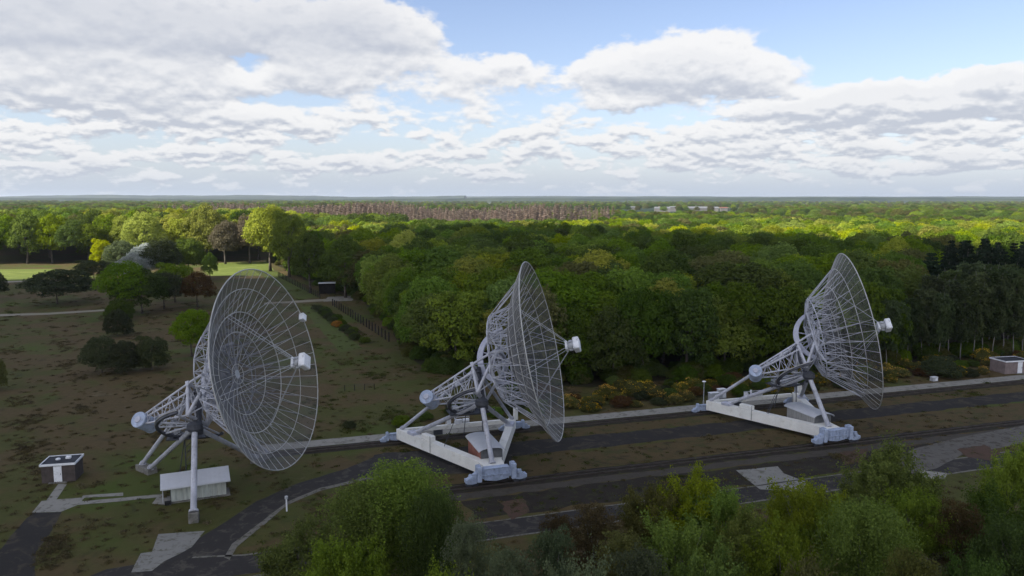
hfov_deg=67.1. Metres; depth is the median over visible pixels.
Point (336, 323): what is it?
shrub
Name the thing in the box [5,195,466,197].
hills
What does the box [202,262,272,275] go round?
field
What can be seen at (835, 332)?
radio telescope
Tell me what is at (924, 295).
birch tree
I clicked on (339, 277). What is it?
oak tree
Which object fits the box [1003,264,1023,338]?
birch tree
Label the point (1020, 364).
door
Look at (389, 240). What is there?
oak tree
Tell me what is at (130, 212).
oak tree
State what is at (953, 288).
birch tree
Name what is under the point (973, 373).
gorse bush
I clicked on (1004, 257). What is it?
pine tree
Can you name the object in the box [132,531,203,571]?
concrete slab
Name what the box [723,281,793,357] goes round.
oak tree
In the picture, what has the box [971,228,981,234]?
oak tree
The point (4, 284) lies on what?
field tree
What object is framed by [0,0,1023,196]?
sky
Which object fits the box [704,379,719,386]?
gorse bush
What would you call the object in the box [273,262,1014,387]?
forest floor
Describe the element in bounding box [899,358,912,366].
gorse bush
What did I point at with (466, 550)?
sapling
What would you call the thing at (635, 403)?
gorse bush
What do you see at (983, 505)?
young oak tree
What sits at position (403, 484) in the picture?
birch tree
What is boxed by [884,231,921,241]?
oak tree
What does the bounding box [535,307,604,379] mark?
oak tree
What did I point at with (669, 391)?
gorse bush
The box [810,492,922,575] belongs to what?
birch tree
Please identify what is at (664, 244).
oak tree
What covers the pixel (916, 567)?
sapling
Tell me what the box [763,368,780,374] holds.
gorse bush
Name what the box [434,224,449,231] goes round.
oak tree
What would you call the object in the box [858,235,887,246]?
oak tree
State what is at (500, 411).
gorse bush
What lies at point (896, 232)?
oak tree
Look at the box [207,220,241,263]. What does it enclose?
field tree
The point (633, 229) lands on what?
oak tree
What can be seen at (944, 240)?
oak tree
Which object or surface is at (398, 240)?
oak tree
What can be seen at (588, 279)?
oak tree
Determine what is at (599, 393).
gorse bush
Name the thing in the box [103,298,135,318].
bush
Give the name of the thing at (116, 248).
field tree
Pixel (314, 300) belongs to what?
meadow path
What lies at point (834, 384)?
gorse bush
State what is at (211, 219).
field tree
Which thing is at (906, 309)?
birch tree
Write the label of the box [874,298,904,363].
birch tree
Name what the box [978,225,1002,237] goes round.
oak tree
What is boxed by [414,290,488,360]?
oak tree
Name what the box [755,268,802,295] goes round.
oak tree
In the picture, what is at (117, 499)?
paved walk
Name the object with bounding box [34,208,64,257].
oak tree
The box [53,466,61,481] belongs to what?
door
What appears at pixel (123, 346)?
bush
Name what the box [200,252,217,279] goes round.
field tree
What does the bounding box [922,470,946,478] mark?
pale stone patch
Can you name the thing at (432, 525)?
birch tree
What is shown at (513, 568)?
sapling
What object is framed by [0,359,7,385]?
bush
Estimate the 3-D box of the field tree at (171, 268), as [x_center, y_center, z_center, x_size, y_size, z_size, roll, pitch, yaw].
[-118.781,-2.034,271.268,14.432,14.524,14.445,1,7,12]
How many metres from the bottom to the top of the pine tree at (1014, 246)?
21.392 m
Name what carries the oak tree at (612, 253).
on the forest floor
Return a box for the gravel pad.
[323,296,352,301]
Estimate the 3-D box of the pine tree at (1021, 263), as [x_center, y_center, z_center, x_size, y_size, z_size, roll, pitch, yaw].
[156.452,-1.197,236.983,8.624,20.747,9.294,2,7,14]
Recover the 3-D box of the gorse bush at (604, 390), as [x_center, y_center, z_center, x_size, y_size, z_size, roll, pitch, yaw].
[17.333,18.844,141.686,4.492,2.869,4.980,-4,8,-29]
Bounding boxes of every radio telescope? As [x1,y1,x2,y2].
[131,269,317,523]
[380,261,580,486]
[691,253,892,446]
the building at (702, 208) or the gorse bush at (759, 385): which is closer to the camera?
the gorse bush at (759, 385)
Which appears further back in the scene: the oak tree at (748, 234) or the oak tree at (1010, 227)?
the oak tree at (1010, 227)
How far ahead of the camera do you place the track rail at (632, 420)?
127.04 m
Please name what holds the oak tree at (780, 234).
on the forest floor
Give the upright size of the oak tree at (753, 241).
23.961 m
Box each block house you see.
[39,454,83,483]
[989,356,1023,373]
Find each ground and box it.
[0,203,1023,575]
[447,426,1017,500]
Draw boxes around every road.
[0,512,60,575]
[91,450,1020,575]
[172,448,512,557]
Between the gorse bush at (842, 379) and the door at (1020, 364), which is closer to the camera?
the gorse bush at (842, 379)
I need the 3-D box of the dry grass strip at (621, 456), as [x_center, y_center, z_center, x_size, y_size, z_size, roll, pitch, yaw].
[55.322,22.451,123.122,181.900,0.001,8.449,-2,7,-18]
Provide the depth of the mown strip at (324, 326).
211.47 m
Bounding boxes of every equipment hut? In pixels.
[465,432,504,459]
[784,402,833,436]
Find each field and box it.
[0,269,59,280]
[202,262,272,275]
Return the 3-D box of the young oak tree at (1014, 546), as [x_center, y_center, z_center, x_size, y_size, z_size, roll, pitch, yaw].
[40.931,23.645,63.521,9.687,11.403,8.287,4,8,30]
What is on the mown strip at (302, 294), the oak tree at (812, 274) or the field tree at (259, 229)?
the field tree at (259, 229)
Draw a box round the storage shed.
[160,466,229,505]
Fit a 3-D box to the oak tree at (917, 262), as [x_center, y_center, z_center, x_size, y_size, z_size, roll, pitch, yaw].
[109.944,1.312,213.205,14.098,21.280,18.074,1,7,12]
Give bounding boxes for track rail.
[273,380,1023,452]
[273,382,1023,454]
[420,420,1023,490]
[420,422,1023,493]
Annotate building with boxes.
[654,207,669,211]
[669,206,675,211]
[688,206,706,211]
[720,207,727,210]
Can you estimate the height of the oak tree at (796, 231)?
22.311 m
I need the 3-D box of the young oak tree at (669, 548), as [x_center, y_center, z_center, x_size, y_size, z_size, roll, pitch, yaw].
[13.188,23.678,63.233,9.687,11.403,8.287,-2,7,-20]
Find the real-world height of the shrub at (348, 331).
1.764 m
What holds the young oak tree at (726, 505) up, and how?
on the ground at (380, 399)
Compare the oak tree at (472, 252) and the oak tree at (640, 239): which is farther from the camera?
the oak tree at (640, 239)
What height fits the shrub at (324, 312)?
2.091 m
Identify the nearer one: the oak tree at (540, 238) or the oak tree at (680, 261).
the oak tree at (680, 261)
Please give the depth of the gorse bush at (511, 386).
141.98 m
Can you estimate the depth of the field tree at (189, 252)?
350.71 m
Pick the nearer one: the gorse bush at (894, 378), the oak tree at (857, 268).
the gorse bush at (894, 378)
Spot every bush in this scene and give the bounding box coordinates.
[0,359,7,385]
[76,335,119,371]
[102,309,134,335]
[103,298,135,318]
[103,340,140,372]
[132,335,171,369]
[341,421,356,427]
[391,415,410,426]
[418,411,433,420]
[444,404,462,413]
[486,406,503,417]
[502,397,524,412]
[503,380,518,393]
[504,389,522,404]
[537,382,555,398]
[539,398,549,408]
[544,392,566,402]
[556,393,580,408]
[570,393,580,399]
[580,396,594,404]
[581,401,600,411]
[586,400,602,408]
[588,393,605,405]
[592,390,605,398]
[596,383,616,399]
[608,391,626,400]
[609,395,632,406]
[611,378,629,391]
[621,380,646,396]
[630,400,642,406]
[633,391,651,400]
[643,380,654,386]
[645,386,665,398]
[650,397,666,404]
[661,388,678,397]
[663,378,676,386]
[664,394,685,404]
[671,381,690,392]
[677,389,696,400]
[682,377,703,387]
[687,386,704,395]
[694,382,711,393]
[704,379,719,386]
[711,385,722,391]
[716,374,738,386]
[722,371,745,380]
[730,384,753,397]
[731,380,748,389]
[737,377,751,385]
[751,381,767,389]
[759,375,770,382]
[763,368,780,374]
[764,387,777,393]
[783,387,794,392]
[808,384,819,390]
[814,374,830,385]
[829,375,843,382]
[832,381,848,387]
[853,371,866,378]
[854,364,874,375]
[855,378,866,387]
[856,360,876,369]
[866,370,887,380]
[875,362,896,369]
[880,366,898,377]
[883,374,897,382]
[892,367,911,376]
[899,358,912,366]
[909,361,926,369]
[912,368,933,376]
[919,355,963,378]
[920,354,938,362]
[947,355,959,360]
[952,365,966,376]
[955,360,969,368]
[964,368,980,377]
[967,359,980,366]
[971,348,995,360]
[976,365,989,374]
[981,359,989,364]
[1013,351,1023,357]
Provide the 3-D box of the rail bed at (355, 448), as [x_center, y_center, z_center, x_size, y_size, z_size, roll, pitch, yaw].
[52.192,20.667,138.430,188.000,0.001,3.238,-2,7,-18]
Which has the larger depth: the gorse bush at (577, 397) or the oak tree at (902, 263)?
the oak tree at (902, 263)
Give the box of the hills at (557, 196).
[467,196,868,197]
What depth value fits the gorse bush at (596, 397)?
136.90 m
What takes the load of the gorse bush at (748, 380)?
on the ground at (380, 399)
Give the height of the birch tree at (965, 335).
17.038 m
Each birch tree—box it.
[313,478,413,575]
[342,457,460,575]
[392,486,467,575]
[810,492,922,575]
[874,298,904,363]
[895,301,911,355]
[902,298,925,357]
[914,287,938,353]
[916,274,946,344]
[926,291,956,354]
[937,279,970,349]
[938,269,963,289]
[950,286,981,359]
[956,260,984,284]
[961,271,997,358]
[972,267,1007,349]
[982,262,1002,339]
[982,275,1016,350]
[998,266,1023,354]
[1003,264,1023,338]
[1004,275,1023,351]
[1017,270,1023,350]
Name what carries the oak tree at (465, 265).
on the forest floor
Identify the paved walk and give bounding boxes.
[32,498,83,512]
[46,484,66,500]
[77,494,163,504]
[82,493,122,497]
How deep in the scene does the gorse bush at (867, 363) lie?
164.12 m
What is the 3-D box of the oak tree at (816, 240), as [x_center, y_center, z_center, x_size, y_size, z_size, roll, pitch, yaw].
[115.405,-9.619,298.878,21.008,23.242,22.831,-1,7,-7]
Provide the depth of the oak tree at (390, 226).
398.52 m
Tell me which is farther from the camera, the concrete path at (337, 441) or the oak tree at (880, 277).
the oak tree at (880, 277)
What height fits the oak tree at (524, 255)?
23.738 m
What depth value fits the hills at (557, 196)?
11896.84 m
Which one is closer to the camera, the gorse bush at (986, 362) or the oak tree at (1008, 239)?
the gorse bush at (986, 362)
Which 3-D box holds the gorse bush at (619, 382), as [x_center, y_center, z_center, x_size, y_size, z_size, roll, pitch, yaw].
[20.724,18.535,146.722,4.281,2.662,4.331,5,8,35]
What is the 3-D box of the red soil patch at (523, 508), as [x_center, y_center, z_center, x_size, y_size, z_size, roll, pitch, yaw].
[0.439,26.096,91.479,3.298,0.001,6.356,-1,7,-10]
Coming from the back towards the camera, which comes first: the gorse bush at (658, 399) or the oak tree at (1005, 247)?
the oak tree at (1005, 247)
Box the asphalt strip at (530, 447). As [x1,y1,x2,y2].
[374,391,1023,456]
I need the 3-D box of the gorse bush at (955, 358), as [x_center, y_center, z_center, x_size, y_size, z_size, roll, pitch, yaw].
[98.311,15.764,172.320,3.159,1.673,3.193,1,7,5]
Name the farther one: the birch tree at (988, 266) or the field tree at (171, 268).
the field tree at (171, 268)
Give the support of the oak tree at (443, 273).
on the forest floor
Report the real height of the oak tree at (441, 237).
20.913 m
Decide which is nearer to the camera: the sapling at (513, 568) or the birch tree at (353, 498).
the sapling at (513, 568)
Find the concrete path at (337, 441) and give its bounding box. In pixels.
[262,375,1023,450]
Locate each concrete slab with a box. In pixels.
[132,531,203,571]
[736,466,805,490]
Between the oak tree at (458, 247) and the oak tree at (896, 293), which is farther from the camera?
the oak tree at (458, 247)
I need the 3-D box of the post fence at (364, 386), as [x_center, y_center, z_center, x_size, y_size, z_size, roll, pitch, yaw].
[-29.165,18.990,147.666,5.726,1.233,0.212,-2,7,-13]
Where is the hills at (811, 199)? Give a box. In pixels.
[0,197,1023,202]
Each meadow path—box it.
[0,309,104,315]
[264,299,324,303]
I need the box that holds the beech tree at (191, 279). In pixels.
[179,271,216,306]
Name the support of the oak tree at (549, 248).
on the forest floor
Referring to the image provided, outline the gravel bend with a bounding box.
[902,425,1023,472]
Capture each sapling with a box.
[439,511,502,575]
[485,545,539,575]
[524,523,578,575]
[532,510,587,575]
[566,500,625,575]
[589,527,644,575]
[607,538,670,575]
[875,544,941,575]
[918,496,987,575]
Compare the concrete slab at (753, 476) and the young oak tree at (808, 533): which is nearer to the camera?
the young oak tree at (808, 533)
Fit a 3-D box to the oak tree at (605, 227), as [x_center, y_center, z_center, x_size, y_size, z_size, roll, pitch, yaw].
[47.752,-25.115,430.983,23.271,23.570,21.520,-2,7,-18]
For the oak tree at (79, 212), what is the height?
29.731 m
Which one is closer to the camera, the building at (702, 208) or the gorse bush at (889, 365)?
the gorse bush at (889, 365)
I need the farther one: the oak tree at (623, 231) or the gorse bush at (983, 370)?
the oak tree at (623, 231)
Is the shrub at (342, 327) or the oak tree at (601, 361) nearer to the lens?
the oak tree at (601, 361)
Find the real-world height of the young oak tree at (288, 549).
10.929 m
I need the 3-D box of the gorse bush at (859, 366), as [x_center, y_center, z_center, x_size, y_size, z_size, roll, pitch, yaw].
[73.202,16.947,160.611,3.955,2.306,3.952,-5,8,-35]
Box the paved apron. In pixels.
[152,497,166,504]
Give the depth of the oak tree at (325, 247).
318.99 m
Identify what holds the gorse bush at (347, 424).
on the ground at (380, 399)
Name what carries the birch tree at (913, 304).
on the forest floor
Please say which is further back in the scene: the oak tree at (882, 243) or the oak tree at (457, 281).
the oak tree at (882, 243)
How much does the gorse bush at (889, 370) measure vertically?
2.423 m
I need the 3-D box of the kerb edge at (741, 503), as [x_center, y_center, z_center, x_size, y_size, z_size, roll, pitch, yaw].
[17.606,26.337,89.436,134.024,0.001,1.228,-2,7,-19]
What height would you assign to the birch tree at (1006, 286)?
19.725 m
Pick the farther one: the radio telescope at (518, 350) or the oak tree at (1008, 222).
the oak tree at (1008, 222)
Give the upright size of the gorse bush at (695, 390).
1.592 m
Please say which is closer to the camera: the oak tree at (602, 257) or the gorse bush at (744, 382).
the gorse bush at (744, 382)
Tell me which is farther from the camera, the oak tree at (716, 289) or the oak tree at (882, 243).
the oak tree at (882, 243)
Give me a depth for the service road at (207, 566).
84.85 m
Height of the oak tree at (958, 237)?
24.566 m
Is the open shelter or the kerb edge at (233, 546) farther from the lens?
the open shelter
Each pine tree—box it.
[923,252,943,276]
[940,249,954,270]
[940,252,956,271]
[940,264,951,271]
[947,240,959,270]
[957,240,971,258]
[957,244,974,265]
[958,243,968,262]
[958,255,968,264]
[968,254,982,267]
[976,239,995,257]
[976,248,986,260]
[977,235,990,252]
[981,245,1003,267]
[994,242,1004,251]
[997,252,1009,265]
[999,251,1011,263]
[1008,243,1018,256]
[1010,253,1017,263]
[1013,245,1023,263]
[1015,253,1023,268]
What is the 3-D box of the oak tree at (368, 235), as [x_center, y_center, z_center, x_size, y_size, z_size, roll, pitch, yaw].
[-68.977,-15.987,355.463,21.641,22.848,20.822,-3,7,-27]
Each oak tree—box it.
[7,208,45,263]
[31,213,70,262]
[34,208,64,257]
[69,208,112,260]
[70,210,102,258]
[122,208,138,246]
[155,212,184,248]
[241,209,270,258]
[253,509,354,575]
[282,236,301,266]
[294,525,392,575]
[300,238,329,280]
[301,230,323,240]
[311,239,340,276]
[323,246,362,281]
[329,252,357,288]
[348,225,371,237]
[349,229,376,241]
[356,249,398,282]
[358,253,396,294]
[362,252,412,314]
[367,236,391,249]
[372,263,416,313]
[379,223,408,234]
[379,227,404,242]
[379,244,399,253]
[381,267,429,315]
[385,229,419,250]
[393,275,464,342]
[401,235,433,252]
[409,221,432,228]
[413,223,437,233]
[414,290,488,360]
[415,245,462,271]
[416,229,435,239]
[423,545,476,575]
[425,265,464,343]
[431,235,447,242]
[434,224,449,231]
[435,244,466,262]
[441,254,493,337]
[449,271,480,329]
[450,227,473,237]
[451,220,472,225]
[454,237,500,261]
[458,222,471,230]
[459,224,490,233]
[460,245,507,263]
[463,264,517,306]
[480,232,502,243]
[495,246,553,271]
[496,237,533,252]
[505,262,539,272]
[508,228,525,237]
[509,239,560,257]
[511,267,605,342]
[523,222,539,229]
[525,233,551,244]
[530,232,549,240]
[535,228,556,238]
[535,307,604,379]
[540,534,612,575]
[548,233,573,244]
[549,268,620,358]
[554,249,582,258]
[556,221,571,234]
[563,233,588,245]
[565,248,630,275]
[567,242,597,253]
[569,224,585,234]
[574,291,639,364]
[580,236,614,256]
[580,305,649,371]
[581,244,623,254]
[582,247,617,260]
[583,259,622,282]
[588,222,611,229]
[599,249,640,268]
[603,285,686,364]
[607,237,635,259]
[611,473,692,573]
[618,229,650,235]
[620,229,651,242]
[622,227,638,236]
[623,504,735,575]
[624,225,641,230]
[626,269,692,359]
[630,231,645,240]
[637,235,660,243]
[637,250,693,279]
[638,277,692,362]
[640,250,696,280]
[644,458,742,555]
[645,237,677,255]
[651,231,661,236]
[651,286,721,363]
[657,231,677,239]
[664,228,687,233]
[666,230,698,242]
[670,232,700,250]
[673,535,753,575]
[676,479,768,558]
[688,249,750,274]
[690,302,766,362]
[694,232,707,242]
[695,234,720,243]
[699,281,754,358]
[699,490,792,575]
[706,235,735,250]
[714,231,738,238]
[716,226,729,231]
[718,229,739,235]
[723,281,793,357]
[725,242,780,262]
[732,508,830,575]
[733,223,749,229]
[735,225,752,233]
[740,231,764,238]
[741,232,773,248]
[749,240,798,262]
[750,230,772,233]
[753,473,848,558]
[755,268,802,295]
[759,224,784,232]
[759,231,780,242]
[768,238,801,247]
[768,535,847,575]
[772,257,827,335]
[774,219,805,228]
[774,230,795,238]
[780,232,818,238]
[784,228,806,235]
[784,487,885,575]
[790,237,816,253]
[793,234,842,248]
[799,241,841,259]
[800,225,840,239]
[804,222,819,230]
[812,218,837,226]
[818,225,837,230]
[818,251,870,279]
[822,236,856,249]
[828,424,953,563]
[830,247,885,285]
[836,262,875,343]
[837,224,851,229]
[838,221,854,228]
[839,227,862,239]
[841,242,874,250]
[843,265,904,349]
[845,230,876,244]
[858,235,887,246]
[859,286,913,355]
[865,478,960,574]
[867,228,890,238]
[871,249,901,262]
[874,237,917,250]
[874,257,928,297]
[877,228,907,236]
[879,236,910,253]
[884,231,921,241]
[885,264,929,298]
[886,235,944,264]
[892,247,934,260]
[895,254,930,275]
[897,222,918,227]
[902,225,919,236]
[908,238,944,252]
[911,224,948,239]
[920,230,961,239]
[924,233,960,254]
[933,229,976,248]
[936,542,1009,575]
[939,476,1023,556]
[943,225,965,231]
[950,494,1023,575]
[954,228,980,239]
[956,221,983,229]
[966,226,983,232]
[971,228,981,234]
[971,429,1023,518]
[973,238,1001,249]
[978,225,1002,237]
[979,234,1009,244]
[982,231,1019,241]
[991,241,1013,259]
[997,220,1019,227]
[1000,234,1023,246]
[1002,227,1023,232]
[1003,226,1020,229]
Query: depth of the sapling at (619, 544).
62.77 m
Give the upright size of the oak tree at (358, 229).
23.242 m
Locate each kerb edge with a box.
[192,450,1017,557]
[224,476,379,559]
[253,466,1002,575]
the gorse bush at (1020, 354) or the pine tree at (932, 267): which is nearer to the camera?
the gorse bush at (1020, 354)
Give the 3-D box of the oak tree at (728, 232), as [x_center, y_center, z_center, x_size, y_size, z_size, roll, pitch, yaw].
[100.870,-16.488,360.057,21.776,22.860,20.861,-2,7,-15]
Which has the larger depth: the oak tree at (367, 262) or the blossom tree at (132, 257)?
the blossom tree at (132, 257)
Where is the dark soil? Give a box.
[461,442,935,518]
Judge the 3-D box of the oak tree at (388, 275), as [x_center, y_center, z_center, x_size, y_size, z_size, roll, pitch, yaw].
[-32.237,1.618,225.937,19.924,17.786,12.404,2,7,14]
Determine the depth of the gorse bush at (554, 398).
137.83 m
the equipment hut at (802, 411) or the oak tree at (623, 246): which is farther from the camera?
the oak tree at (623, 246)
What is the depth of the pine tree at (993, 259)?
216.01 m
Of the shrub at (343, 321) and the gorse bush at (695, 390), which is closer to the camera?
the gorse bush at (695, 390)
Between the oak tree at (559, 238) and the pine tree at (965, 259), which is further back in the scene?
the oak tree at (559, 238)
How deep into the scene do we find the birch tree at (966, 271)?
182.28 m
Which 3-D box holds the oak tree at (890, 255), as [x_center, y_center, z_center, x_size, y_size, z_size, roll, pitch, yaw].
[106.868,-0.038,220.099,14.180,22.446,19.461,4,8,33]
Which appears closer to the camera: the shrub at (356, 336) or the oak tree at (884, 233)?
the shrub at (356, 336)
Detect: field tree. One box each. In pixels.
[0,272,9,291]
[14,268,95,303]
[72,260,111,276]
[89,238,110,261]
[90,260,149,298]
[101,240,134,262]
[107,268,170,313]
[120,211,168,247]
[138,238,184,268]
[147,271,184,308]
[155,262,195,302]
[167,308,209,356]
[168,237,206,273]
[179,202,226,254]
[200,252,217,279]
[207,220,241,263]
[233,213,261,262]
[241,204,286,270]
[267,210,307,276]
[290,232,326,292]
[316,233,366,297]
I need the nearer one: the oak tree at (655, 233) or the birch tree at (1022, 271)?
the birch tree at (1022, 271)
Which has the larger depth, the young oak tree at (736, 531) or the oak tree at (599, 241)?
the oak tree at (599, 241)
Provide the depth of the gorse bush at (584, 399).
136.80 m
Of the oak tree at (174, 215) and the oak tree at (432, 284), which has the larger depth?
the oak tree at (174, 215)
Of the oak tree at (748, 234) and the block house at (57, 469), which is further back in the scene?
the oak tree at (748, 234)
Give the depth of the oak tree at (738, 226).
430.44 m
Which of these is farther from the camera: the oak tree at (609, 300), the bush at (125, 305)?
the bush at (125, 305)
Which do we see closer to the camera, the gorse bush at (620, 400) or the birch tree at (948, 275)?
the gorse bush at (620, 400)
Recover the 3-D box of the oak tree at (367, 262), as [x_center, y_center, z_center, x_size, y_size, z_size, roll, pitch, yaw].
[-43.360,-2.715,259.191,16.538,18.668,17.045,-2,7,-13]
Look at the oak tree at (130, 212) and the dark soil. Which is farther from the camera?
the oak tree at (130, 212)
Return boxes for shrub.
[310,304,321,310]
[321,310,332,315]
[323,312,333,318]
[327,316,337,321]
[331,314,342,318]
[331,321,341,326]
[335,318,347,323]
[338,324,351,330]
[344,329,355,334]
[348,333,359,339]
[358,336,370,342]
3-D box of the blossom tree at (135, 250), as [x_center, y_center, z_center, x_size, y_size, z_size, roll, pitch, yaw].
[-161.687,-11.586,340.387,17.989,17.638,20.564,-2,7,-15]
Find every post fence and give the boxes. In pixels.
[278,272,319,296]
[332,299,389,341]
[344,383,374,390]
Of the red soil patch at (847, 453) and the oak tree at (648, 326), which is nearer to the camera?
the red soil patch at (847, 453)
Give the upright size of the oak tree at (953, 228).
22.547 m
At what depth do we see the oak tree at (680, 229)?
387.50 m
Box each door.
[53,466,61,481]
[1017,362,1022,372]
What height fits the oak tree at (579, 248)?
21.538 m
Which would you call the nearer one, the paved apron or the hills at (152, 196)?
the paved apron
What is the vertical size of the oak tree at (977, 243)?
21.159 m
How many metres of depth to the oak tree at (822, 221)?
486.77 m
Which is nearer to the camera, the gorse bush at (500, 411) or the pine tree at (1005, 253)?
the gorse bush at (500, 411)
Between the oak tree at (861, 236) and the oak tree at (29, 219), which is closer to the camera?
the oak tree at (861, 236)
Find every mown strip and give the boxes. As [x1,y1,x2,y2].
[255,270,320,298]
[300,306,360,351]
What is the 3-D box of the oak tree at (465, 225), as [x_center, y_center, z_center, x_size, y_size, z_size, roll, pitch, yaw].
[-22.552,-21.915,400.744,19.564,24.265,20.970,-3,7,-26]
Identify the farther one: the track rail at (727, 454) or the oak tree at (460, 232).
the oak tree at (460, 232)
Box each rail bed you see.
[271,380,1023,457]
[435,419,1023,493]
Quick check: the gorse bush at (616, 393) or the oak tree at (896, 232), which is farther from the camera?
the oak tree at (896, 232)
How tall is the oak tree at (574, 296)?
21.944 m
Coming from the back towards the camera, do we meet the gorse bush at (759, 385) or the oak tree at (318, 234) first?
the oak tree at (318, 234)
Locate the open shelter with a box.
[318,282,335,293]
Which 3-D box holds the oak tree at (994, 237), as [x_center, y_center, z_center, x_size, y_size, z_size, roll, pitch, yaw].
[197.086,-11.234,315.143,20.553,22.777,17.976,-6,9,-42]
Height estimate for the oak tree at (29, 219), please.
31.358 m
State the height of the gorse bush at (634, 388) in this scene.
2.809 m
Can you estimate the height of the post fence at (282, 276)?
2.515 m
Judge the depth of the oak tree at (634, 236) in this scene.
319.51 m
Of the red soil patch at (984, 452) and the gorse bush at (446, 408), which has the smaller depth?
the red soil patch at (984, 452)
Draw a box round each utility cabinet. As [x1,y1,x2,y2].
[707,391,719,399]
[716,388,726,398]
[929,376,937,381]
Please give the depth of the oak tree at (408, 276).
206.37 m
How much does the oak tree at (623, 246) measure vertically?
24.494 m
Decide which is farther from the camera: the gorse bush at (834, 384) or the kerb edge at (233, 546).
the gorse bush at (834, 384)
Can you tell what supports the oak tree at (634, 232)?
on the forest floor
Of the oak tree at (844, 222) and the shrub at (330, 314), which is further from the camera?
the oak tree at (844, 222)
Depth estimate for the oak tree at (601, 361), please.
150.64 m
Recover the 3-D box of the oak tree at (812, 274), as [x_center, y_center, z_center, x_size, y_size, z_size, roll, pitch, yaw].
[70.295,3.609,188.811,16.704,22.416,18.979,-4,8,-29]
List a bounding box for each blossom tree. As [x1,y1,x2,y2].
[112,253,150,275]
[122,243,162,269]
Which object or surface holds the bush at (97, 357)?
on the ground at (380, 399)
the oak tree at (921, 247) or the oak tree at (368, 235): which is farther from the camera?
the oak tree at (368, 235)
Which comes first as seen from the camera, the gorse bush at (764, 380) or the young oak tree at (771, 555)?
the young oak tree at (771, 555)
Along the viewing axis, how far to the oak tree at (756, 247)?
249.59 m
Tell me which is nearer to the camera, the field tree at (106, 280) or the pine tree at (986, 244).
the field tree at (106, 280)
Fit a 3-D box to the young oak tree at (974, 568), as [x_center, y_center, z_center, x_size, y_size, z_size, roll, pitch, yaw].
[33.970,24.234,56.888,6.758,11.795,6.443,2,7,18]
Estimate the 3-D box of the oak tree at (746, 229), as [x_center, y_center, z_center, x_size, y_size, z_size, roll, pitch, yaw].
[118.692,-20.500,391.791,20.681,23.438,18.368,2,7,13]
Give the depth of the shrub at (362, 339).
195.33 m
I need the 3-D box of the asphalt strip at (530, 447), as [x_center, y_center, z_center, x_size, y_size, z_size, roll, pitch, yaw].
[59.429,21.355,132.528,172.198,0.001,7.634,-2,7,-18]
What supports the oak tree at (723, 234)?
on the forest floor
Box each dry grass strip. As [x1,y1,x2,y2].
[290,403,1023,503]
[391,385,1023,447]
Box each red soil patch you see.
[500,497,529,518]
[840,448,867,464]
[957,445,999,459]
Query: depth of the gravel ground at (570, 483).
104.23 m
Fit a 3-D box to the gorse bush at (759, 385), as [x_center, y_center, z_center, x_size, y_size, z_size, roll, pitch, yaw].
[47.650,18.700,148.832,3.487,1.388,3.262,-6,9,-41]
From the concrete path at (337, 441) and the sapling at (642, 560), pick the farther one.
the concrete path at (337, 441)
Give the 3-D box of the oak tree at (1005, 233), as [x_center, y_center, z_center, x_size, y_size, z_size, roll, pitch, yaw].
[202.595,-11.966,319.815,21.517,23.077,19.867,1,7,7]
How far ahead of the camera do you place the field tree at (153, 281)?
242.46 m
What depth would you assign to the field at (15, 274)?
377.64 m
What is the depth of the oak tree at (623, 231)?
362.23 m
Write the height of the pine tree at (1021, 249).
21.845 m
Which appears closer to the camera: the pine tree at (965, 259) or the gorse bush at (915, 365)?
the gorse bush at (915, 365)
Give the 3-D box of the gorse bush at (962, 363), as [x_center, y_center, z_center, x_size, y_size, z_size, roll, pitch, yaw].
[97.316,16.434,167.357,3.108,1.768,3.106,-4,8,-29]
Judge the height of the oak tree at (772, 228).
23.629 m

